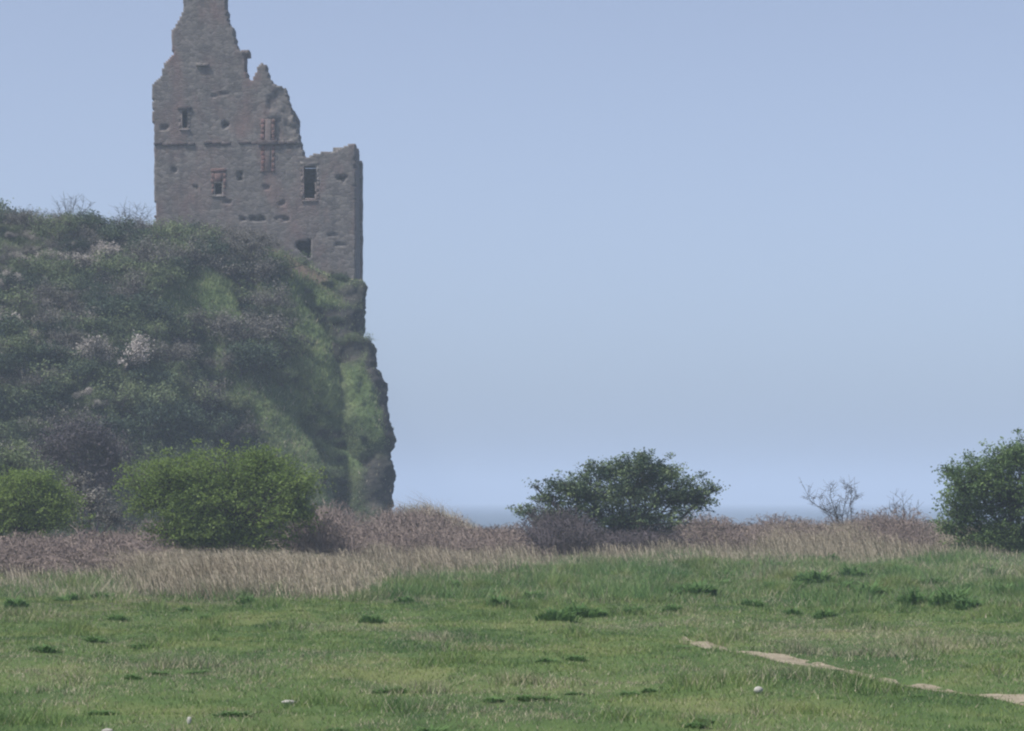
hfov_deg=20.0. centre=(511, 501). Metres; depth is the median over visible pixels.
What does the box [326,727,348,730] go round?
weed clump
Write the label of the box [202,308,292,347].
bare shrub
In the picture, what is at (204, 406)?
bare shrub
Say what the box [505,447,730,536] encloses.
hawthorn bush
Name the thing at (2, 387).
budding shrub
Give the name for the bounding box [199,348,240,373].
bare shrub
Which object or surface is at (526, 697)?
weed clump
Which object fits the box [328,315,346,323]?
evergreen shrub
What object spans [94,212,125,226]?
bare shrub
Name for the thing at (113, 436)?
bare shrub
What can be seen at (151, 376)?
evergreen shrub
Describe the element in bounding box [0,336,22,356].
bare shrub
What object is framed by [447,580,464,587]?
weed clump
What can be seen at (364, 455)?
evergreen shrub
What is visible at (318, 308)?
evergreen shrub
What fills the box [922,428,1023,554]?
hawthorn bush
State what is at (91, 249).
blossom shrub
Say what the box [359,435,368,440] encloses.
evergreen shrub
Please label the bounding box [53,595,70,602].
weed clump
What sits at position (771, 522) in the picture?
bramble thicket
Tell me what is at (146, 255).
bare shrub
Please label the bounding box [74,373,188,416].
budding shrub
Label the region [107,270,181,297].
budding shrub
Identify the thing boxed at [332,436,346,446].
evergreen shrub
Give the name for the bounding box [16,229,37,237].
blossom shrub
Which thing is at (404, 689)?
weed clump
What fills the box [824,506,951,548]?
bramble thicket
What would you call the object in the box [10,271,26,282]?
blossom shrub
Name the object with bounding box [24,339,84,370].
evergreen shrub
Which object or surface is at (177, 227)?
budding shrub
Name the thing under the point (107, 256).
budding shrub
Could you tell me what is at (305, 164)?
window
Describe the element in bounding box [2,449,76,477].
budding shrub
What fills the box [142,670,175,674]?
weed clump
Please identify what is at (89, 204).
bare sapling
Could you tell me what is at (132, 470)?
budding shrub
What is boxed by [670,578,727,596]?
weed clump
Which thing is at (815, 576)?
weed clump
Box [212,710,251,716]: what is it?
weed clump
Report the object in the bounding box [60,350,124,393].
budding shrub
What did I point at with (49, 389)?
evergreen shrub
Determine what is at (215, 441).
evergreen shrub
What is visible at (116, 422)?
evergreen shrub
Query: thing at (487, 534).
bramble thicket
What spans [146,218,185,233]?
bare shrub
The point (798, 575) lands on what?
weed clump
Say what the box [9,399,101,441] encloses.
bare shrub
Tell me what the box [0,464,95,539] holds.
leafy bush
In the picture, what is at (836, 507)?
bare sapling
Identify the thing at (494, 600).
weed clump
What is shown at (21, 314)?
bare shrub
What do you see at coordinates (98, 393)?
budding shrub
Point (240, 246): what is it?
bare shrub
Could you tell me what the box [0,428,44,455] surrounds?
budding shrub
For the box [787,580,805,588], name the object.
weed clump
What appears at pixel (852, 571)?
weed clump
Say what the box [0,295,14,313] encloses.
bare shrub
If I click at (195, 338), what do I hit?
evergreen shrub
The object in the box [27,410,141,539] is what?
brown thicket
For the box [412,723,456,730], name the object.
weed clump
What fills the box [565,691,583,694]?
weed clump
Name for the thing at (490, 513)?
sea
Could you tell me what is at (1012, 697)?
path
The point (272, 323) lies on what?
bare shrub
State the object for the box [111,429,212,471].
budding shrub
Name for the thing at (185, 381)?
budding shrub
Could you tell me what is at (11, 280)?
evergreen shrub
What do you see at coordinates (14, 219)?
bush
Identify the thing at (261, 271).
bare shrub
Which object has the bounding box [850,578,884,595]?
weed clump
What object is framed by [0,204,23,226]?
evergreen shrub
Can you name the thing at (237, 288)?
budding shrub
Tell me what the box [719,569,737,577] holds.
weed clump
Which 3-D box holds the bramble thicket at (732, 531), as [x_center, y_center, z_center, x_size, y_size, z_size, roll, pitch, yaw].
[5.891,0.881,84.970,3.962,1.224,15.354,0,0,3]
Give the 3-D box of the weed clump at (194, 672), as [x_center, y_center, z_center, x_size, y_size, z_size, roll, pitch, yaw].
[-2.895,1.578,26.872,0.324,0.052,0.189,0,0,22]
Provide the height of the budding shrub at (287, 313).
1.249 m
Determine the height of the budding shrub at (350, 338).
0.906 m
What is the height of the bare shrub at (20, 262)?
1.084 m
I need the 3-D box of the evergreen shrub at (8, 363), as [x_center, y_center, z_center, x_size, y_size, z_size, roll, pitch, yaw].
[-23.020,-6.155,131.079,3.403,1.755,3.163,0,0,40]
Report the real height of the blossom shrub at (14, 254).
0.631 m
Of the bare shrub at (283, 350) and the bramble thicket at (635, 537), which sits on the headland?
the bare shrub at (283, 350)
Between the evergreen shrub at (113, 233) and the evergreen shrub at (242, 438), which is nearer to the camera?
the evergreen shrub at (242, 438)
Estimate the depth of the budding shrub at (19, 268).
140.22 m
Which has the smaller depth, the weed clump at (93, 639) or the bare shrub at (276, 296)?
the weed clump at (93, 639)
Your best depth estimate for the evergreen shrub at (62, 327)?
134.07 m
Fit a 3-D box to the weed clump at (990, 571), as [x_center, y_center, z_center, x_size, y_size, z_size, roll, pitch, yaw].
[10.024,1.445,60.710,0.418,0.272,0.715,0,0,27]
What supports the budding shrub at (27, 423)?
on the headland
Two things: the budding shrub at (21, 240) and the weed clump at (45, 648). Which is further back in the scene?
the budding shrub at (21, 240)
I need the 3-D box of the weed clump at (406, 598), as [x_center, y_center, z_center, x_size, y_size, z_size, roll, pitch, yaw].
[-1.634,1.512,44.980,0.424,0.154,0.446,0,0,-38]
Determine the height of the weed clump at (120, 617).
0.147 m
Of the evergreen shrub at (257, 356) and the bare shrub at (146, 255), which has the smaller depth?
the evergreen shrub at (257, 356)
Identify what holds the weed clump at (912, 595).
on the ground at (531, 725)
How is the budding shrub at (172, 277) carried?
on the headland
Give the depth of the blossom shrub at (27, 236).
144.87 m
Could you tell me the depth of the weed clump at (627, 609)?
41.44 m
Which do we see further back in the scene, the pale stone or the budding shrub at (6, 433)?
the budding shrub at (6, 433)
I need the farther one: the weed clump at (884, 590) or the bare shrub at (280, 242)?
the bare shrub at (280, 242)
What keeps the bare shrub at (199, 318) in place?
on the headland
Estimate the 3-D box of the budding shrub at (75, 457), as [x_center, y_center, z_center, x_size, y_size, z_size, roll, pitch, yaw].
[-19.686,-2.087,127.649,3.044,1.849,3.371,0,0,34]
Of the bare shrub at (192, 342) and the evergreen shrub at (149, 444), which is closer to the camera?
the evergreen shrub at (149, 444)
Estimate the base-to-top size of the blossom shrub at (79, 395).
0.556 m
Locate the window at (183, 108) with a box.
[177,106,190,130]
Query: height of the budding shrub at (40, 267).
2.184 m
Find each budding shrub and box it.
[0,198,13,221]
[0,236,17,255]
[0,260,30,273]
[0,279,40,308]
[0,305,27,338]
[0,321,39,358]
[0,369,41,410]
[0,413,59,447]
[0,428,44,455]
[2,232,27,243]
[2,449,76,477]
[5,249,82,281]
[5,300,44,320]
[8,412,51,433]
[19,356,85,399]
[22,207,85,244]
[28,329,49,343]
[36,246,73,261]
[41,433,102,466]
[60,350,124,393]
[63,385,117,400]
[64,303,143,339]
[67,393,102,411]
[69,324,134,350]
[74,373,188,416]
[80,247,177,281]
[92,242,143,269]
[99,323,168,368]
[101,312,181,342]
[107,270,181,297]
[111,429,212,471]
[112,453,150,488]
[134,258,186,287]
[141,214,228,244]
[142,370,223,407]
[145,357,200,376]
[149,297,215,344]
[160,368,196,392]
[214,391,262,416]
[217,277,292,305]
[250,318,310,356]
[259,245,319,272]
[259,304,297,324]
[308,459,345,484]
[337,330,373,346]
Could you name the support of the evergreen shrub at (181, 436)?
on the headland
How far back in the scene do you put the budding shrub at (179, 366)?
133.96 m
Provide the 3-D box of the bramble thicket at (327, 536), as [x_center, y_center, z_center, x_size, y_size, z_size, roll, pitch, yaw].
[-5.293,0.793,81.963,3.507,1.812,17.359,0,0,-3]
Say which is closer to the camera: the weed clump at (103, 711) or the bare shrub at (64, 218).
the weed clump at (103, 711)
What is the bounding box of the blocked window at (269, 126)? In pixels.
[258,119,276,171]
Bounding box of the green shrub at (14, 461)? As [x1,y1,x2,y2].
[0,436,74,536]
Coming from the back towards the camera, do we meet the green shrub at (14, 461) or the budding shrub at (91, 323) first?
the budding shrub at (91, 323)
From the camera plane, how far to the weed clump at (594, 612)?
40.05 m
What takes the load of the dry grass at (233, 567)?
on the ground at (531, 725)
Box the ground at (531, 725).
[0,539,1023,730]
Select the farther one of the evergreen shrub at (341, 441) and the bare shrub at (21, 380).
the evergreen shrub at (341, 441)
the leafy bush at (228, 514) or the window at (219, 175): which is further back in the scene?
the window at (219, 175)
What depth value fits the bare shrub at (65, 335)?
133.41 m
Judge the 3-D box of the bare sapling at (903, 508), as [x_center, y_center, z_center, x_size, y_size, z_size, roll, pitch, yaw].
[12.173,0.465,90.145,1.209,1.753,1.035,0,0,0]
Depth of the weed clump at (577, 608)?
40.13 m
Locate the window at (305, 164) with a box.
[300,162,319,201]
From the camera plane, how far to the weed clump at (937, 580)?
54.79 m
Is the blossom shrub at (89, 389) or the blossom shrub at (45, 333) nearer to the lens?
the blossom shrub at (89, 389)
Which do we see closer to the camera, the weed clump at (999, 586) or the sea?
the weed clump at (999, 586)
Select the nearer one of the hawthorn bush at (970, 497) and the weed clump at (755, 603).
the weed clump at (755, 603)
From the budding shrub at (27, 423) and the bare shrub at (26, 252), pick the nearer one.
the budding shrub at (27, 423)
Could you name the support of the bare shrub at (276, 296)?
on the headland
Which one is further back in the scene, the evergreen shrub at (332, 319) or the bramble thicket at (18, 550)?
the evergreen shrub at (332, 319)
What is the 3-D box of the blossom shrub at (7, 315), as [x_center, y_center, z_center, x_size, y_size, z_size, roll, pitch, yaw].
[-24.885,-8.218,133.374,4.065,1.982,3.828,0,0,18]
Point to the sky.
(767, 246)
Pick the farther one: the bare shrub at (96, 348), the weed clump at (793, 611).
the bare shrub at (96, 348)
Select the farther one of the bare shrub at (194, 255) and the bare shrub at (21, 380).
the bare shrub at (194, 255)
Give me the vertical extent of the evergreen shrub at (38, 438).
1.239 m
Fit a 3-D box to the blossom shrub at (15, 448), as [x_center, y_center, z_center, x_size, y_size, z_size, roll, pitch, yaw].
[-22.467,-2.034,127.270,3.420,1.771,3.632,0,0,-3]
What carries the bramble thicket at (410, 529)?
on the ground at (531, 725)
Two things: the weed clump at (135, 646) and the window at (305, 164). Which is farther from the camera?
the window at (305, 164)
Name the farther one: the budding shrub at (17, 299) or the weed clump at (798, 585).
the budding shrub at (17, 299)
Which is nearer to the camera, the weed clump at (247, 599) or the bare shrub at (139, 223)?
the weed clump at (247, 599)
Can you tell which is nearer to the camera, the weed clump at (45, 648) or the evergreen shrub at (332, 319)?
the weed clump at (45, 648)
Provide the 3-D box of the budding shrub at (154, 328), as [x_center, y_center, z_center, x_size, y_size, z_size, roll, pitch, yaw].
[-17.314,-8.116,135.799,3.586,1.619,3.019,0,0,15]
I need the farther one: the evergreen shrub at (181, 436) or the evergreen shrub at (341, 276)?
the evergreen shrub at (341, 276)
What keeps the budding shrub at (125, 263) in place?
on the headland
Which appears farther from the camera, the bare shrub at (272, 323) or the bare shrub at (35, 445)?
the bare shrub at (272, 323)
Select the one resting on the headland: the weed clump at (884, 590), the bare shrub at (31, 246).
the bare shrub at (31, 246)
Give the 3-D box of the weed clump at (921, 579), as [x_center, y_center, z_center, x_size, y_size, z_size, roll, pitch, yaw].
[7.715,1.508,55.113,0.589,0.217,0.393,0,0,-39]
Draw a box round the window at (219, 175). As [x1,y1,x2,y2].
[211,168,225,196]
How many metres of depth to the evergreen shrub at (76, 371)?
131.53 m
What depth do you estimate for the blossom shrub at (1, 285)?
138.49 m
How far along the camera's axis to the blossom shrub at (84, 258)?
142.97 m
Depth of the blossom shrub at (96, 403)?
130.15 m
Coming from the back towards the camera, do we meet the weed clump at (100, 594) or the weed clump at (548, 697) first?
the weed clump at (100, 594)
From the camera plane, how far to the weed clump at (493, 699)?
23.70 m
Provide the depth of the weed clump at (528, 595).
48.82 m
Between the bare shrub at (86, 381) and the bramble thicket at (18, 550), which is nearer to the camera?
the bramble thicket at (18, 550)
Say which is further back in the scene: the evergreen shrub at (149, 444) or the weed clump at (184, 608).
the evergreen shrub at (149, 444)
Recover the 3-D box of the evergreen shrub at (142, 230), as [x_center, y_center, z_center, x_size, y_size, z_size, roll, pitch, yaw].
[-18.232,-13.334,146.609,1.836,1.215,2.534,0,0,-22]
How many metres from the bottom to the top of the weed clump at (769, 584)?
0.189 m
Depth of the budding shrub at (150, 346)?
134.87 m
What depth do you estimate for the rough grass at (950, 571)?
53.52 m
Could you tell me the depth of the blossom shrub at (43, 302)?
136.82 m
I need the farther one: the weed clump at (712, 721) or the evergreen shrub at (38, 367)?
the evergreen shrub at (38, 367)
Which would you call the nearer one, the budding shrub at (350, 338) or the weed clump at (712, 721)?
the weed clump at (712, 721)
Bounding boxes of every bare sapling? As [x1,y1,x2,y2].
[53,191,94,213]
[112,201,153,227]
[800,478,863,526]
[888,489,918,522]
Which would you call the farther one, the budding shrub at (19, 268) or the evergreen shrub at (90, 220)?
the evergreen shrub at (90, 220)
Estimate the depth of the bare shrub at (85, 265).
142.90 m
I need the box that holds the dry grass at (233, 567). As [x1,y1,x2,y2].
[0,487,1023,599]
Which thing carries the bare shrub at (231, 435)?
on the headland
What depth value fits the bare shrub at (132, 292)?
138.40 m
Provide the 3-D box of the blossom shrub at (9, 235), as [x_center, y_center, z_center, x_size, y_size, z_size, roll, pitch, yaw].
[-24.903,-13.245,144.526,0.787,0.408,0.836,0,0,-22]
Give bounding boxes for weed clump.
[2,595,29,607]
[29,642,62,652]
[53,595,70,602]
[64,592,81,599]
[78,636,106,642]
[82,709,118,714]
[87,591,115,597]
[104,612,128,621]
[122,673,142,679]
[126,640,156,649]
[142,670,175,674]
[177,605,194,610]
[186,669,212,674]
[199,613,210,620]
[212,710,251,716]
[234,594,256,604]
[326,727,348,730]
[357,612,389,623]
[369,685,398,692]
[391,594,416,602]
[391,686,412,692]
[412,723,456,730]
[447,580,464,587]
[481,695,505,702]
[485,592,512,607]
[510,694,538,701]
[520,589,544,597]
[531,657,557,662]
[535,605,581,621]
[536,695,560,700]
[559,602,589,616]
[565,654,588,660]
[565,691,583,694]
[579,605,609,617]
[620,690,640,695]
[622,605,646,614]
[641,687,657,692]
[659,602,686,611]
[668,583,689,591]
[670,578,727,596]
[676,720,712,727]
[690,715,714,723]
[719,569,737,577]
[739,597,769,607]
[762,580,778,588]
[780,607,803,615]
[787,569,807,581]
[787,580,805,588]
[799,567,836,585]
[811,608,840,619]
[820,552,841,560]
[836,561,866,577]
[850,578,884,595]
[872,584,900,597]
[887,585,934,606]
[889,562,915,571]
[912,575,924,582]
[920,576,949,585]
[925,584,972,607]
[952,595,982,609]
[957,581,991,589]
[980,564,999,574]
[989,582,1018,593]
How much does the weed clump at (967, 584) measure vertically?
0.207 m
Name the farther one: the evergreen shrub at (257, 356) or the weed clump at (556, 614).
the evergreen shrub at (257, 356)
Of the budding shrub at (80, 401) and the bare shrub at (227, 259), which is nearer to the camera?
the budding shrub at (80, 401)
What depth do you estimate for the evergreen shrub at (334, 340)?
143.40 m
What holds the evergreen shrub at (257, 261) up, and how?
on the headland
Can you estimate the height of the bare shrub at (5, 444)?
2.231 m
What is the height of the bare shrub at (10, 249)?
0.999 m
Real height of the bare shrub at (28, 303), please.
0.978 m
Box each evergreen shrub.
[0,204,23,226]
[0,266,51,293]
[0,313,29,345]
[0,348,36,379]
[5,208,47,227]
[14,339,55,363]
[20,429,62,449]
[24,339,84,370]
[24,360,54,377]
[32,311,92,342]
[35,376,112,411]
[48,233,95,256]
[55,355,102,384]
[69,206,115,228]
[71,209,143,238]
[82,413,137,437]
[88,221,161,247]
[89,312,154,341]
[110,336,167,373]
[121,363,188,395]
[129,408,211,451]
[131,435,185,458]
[133,225,160,237]
[162,235,234,266]
[172,219,209,237]
[185,331,207,345]
[186,364,212,403]
[200,388,232,411]
[200,402,249,440]
[209,337,288,377]
[209,410,248,431]
[210,428,237,458]
[218,257,255,276]
[219,443,271,467]
[224,432,266,452]
[237,293,297,330]
[241,254,281,276]
[287,336,306,344]
[315,305,323,311]
[320,279,338,288]
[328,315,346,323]
[330,334,347,347]
[331,272,349,280]
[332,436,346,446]
[334,453,346,461]
[354,449,372,461]
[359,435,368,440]
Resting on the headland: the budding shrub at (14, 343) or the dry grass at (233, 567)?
the budding shrub at (14, 343)
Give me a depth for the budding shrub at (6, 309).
134.34 m
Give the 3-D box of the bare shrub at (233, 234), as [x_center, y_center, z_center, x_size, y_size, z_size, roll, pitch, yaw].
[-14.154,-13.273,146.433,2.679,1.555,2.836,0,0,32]
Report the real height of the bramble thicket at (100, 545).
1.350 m
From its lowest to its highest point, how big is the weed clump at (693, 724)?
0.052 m
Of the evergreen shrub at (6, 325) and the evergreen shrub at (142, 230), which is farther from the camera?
the evergreen shrub at (142, 230)
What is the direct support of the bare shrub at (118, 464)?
on the headland
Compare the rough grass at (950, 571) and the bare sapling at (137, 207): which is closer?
the rough grass at (950, 571)
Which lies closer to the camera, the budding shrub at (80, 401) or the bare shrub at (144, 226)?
the budding shrub at (80, 401)
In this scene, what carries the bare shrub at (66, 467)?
on the headland
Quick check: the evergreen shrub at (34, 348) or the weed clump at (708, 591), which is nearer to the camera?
the weed clump at (708, 591)
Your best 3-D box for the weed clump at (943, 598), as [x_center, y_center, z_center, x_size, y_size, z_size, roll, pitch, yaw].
[6.640,1.441,44.013,0.813,0.397,0.636,0,0,3]
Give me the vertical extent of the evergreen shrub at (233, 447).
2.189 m
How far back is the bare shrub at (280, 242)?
147.82 m
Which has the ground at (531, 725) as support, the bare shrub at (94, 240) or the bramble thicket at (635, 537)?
the bramble thicket at (635, 537)
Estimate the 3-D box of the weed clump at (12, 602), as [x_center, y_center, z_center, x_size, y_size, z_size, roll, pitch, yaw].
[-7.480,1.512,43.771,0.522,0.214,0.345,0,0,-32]
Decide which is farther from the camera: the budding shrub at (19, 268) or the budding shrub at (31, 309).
the budding shrub at (19, 268)
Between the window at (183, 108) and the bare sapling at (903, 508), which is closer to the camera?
the bare sapling at (903, 508)
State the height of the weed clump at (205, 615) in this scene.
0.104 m
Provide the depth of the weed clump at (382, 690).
24.88 m
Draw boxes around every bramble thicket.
[0,527,95,576]
[44,515,188,573]
[266,499,380,557]
[342,504,479,555]
[439,521,560,556]
[505,493,617,557]
[587,517,698,553]
[665,510,775,551]
[737,511,848,546]
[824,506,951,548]
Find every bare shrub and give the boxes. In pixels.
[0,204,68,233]
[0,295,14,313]
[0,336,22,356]
[0,434,12,457]
[1,244,19,256]
[3,310,33,320]
[4,359,70,397]
[5,256,35,270]
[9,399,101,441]
[10,246,35,256]
[12,432,70,460]
[15,243,38,253]
[15,295,53,308]
[15,302,65,324]
[20,441,47,467]
[26,298,100,331]
[28,208,76,229]
[37,460,86,479]
[38,325,91,353]
[39,368,91,384]
[40,238,73,251]
[43,327,113,362]
[46,208,107,228]
[50,250,95,271]
[52,216,110,244]
[60,247,89,258]
[61,420,133,454]
[75,440,140,487]
[76,228,133,250]
[90,266,162,294]
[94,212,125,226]
[94,271,163,301]
[115,214,157,234]
[120,231,204,273]
[124,217,177,231]
[143,336,202,368]
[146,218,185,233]
[148,234,234,274]
[160,229,207,245]
[169,365,232,416]
[182,333,198,350]
[183,304,234,335]
[197,217,232,241]
[199,223,246,244]
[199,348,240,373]
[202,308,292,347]
[206,222,242,239]
[207,251,289,290]
[209,408,268,451]
[212,253,241,268]
[215,235,281,265]
[231,227,279,250]
[233,277,309,313]
[238,307,308,342]
[255,235,285,248]
[272,338,299,362]
[322,267,341,274]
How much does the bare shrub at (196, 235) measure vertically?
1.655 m
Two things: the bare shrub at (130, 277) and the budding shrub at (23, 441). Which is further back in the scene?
the bare shrub at (130, 277)
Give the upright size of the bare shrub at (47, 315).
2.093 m
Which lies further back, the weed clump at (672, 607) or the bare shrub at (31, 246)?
the bare shrub at (31, 246)
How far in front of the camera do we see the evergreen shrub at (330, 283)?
147.43 m
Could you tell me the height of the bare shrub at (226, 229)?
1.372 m
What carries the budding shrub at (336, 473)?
on the headland
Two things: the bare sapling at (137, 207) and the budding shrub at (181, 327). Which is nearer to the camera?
the budding shrub at (181, 327)
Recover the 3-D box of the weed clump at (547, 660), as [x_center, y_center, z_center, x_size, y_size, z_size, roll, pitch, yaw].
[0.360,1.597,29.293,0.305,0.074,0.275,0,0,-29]
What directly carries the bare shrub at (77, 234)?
on the headland
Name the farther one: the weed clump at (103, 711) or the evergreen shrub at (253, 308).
the evergreen shrub at (253, 308)
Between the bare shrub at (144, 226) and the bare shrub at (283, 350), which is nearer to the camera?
the bare shrub at (283, 350)
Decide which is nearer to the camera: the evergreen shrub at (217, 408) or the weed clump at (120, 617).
the weed clump at (120, 617)
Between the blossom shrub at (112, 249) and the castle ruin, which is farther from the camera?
the castle ruin
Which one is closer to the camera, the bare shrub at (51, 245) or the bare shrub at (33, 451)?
the bare shrub at (33, 451)
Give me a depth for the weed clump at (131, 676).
25.64 m
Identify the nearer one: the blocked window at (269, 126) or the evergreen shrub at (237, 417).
the evergreen shrub at (237, 417)
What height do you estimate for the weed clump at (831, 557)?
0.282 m
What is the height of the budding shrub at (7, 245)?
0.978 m
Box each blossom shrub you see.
[0,278,11,289]
[0,310,19,324]
[0,440,32,456]
[3,231,17,238]
[8,250,27,262]
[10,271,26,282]
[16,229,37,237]
[21,233,35,239]
[29,249,92,271]
[31,330,47,336]
[32,299,49,306]
[60,469,140,540]
[63,242,103,261]
[70,330,154,373]
[72,390,88,399]
[81,238,125,268]
[84,386,94,395]
[84,397,107,408]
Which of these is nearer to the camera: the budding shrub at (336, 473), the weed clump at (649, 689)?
the weed clump at (649, 689)
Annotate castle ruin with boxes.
[152,0,362,279]
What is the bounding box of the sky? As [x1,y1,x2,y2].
[0,0,1023,501]
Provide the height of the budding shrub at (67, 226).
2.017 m
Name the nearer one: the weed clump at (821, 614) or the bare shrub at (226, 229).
the weed clump at (821, 614)
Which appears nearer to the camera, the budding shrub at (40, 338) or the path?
the path
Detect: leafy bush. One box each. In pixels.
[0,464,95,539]
[108,437,335,553]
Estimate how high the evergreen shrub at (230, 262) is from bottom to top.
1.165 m
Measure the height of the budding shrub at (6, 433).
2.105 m
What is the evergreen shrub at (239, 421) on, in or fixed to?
on the headland
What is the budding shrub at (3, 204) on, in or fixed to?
on the headland
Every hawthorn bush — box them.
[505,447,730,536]
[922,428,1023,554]
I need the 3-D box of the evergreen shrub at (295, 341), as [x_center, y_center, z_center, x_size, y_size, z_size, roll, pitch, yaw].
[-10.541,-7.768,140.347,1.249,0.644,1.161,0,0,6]
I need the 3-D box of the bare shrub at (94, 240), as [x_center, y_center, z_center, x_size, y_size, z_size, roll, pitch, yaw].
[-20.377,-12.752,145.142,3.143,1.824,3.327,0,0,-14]
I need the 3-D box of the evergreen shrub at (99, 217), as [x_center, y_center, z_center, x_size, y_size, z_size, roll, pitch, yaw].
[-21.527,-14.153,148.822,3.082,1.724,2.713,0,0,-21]
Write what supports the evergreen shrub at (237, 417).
on the headland
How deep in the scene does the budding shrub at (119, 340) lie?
134.43 m
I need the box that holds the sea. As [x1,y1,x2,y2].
[392,502,1022,530]
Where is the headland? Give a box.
[0,227,396,538]
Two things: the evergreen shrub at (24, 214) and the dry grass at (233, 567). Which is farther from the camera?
the evergreen shrub at (24, 214)
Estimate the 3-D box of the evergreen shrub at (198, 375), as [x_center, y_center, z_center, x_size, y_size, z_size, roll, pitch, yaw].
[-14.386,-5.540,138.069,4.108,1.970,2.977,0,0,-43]
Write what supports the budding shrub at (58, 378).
on the headland
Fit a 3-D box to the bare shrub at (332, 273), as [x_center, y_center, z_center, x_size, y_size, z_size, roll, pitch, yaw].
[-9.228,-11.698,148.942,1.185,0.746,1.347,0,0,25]
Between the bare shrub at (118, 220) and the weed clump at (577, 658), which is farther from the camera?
the bare shrub at (118, 220)
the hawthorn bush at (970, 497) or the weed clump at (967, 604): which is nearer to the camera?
the weed clump at (967, 604)
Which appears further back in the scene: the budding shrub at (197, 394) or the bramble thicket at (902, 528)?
the budding shrub at (197, 394)
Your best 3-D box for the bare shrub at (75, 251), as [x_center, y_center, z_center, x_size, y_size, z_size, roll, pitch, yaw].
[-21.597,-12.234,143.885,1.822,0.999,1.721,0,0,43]
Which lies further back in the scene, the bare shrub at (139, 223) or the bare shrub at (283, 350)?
the bare shrub at (139, 223)
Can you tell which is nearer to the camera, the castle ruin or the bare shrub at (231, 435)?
the bare shrub at (231, 435)
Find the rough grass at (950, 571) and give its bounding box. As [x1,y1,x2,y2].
[0,537,1023,608]
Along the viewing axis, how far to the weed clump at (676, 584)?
49.09 m
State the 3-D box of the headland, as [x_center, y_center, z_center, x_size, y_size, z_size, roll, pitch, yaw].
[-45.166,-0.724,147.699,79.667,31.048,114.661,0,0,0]
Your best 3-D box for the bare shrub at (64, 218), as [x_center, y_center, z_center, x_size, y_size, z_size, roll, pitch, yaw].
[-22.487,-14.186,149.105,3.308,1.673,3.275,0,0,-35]
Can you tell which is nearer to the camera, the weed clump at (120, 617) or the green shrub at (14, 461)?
the weed clump at (120, 617)
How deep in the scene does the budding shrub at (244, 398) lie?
135.93 m
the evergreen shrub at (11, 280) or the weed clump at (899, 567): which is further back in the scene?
the evergreen shrub at (11, 280)
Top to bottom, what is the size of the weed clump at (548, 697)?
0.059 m
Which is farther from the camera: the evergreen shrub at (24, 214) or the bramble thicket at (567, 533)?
the evergreen shrub at (24, 214)
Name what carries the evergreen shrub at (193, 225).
on the headland
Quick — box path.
[682,636,1023,704]
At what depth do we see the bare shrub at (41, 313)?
135.90 m
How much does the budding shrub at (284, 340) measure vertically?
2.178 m
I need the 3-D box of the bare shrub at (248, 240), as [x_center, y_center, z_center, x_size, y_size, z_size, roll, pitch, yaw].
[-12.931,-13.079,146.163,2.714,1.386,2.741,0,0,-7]
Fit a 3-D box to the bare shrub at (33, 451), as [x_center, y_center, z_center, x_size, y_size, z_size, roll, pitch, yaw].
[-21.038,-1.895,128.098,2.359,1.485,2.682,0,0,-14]
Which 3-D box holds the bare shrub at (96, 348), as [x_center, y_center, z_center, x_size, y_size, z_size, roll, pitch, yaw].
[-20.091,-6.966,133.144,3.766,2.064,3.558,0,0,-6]
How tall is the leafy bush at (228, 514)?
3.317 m
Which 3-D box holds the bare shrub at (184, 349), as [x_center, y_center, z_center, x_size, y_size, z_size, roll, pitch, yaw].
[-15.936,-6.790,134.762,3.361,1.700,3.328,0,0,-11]
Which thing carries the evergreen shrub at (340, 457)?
on the headland
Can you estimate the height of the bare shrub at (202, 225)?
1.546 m
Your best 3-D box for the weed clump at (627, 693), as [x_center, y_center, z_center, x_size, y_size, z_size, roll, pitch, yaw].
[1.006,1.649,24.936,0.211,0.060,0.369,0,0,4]
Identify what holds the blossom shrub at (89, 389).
on the headland
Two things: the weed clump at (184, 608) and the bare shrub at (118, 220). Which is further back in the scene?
the bare shrub at (118, 220)
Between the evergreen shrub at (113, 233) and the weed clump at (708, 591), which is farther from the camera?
the evergreen shrub at (113, 233)
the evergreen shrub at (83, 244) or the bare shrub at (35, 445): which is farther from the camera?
the evergreen shrub at (83, 244)
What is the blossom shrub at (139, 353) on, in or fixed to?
on the headland
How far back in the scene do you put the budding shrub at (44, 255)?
142.85 m
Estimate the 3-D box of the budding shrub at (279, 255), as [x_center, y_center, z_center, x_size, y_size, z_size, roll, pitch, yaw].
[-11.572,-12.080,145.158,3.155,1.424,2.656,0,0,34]
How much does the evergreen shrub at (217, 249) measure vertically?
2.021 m
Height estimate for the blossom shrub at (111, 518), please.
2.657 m
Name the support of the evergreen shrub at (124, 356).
on the headland
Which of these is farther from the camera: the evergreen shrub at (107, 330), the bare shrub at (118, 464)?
the evergreen shrub at (107, 330)
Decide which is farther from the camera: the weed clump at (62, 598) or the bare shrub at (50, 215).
the bare shrub at (50, 215)
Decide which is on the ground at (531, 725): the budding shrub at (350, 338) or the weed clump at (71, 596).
the weed clump at (71, 596)

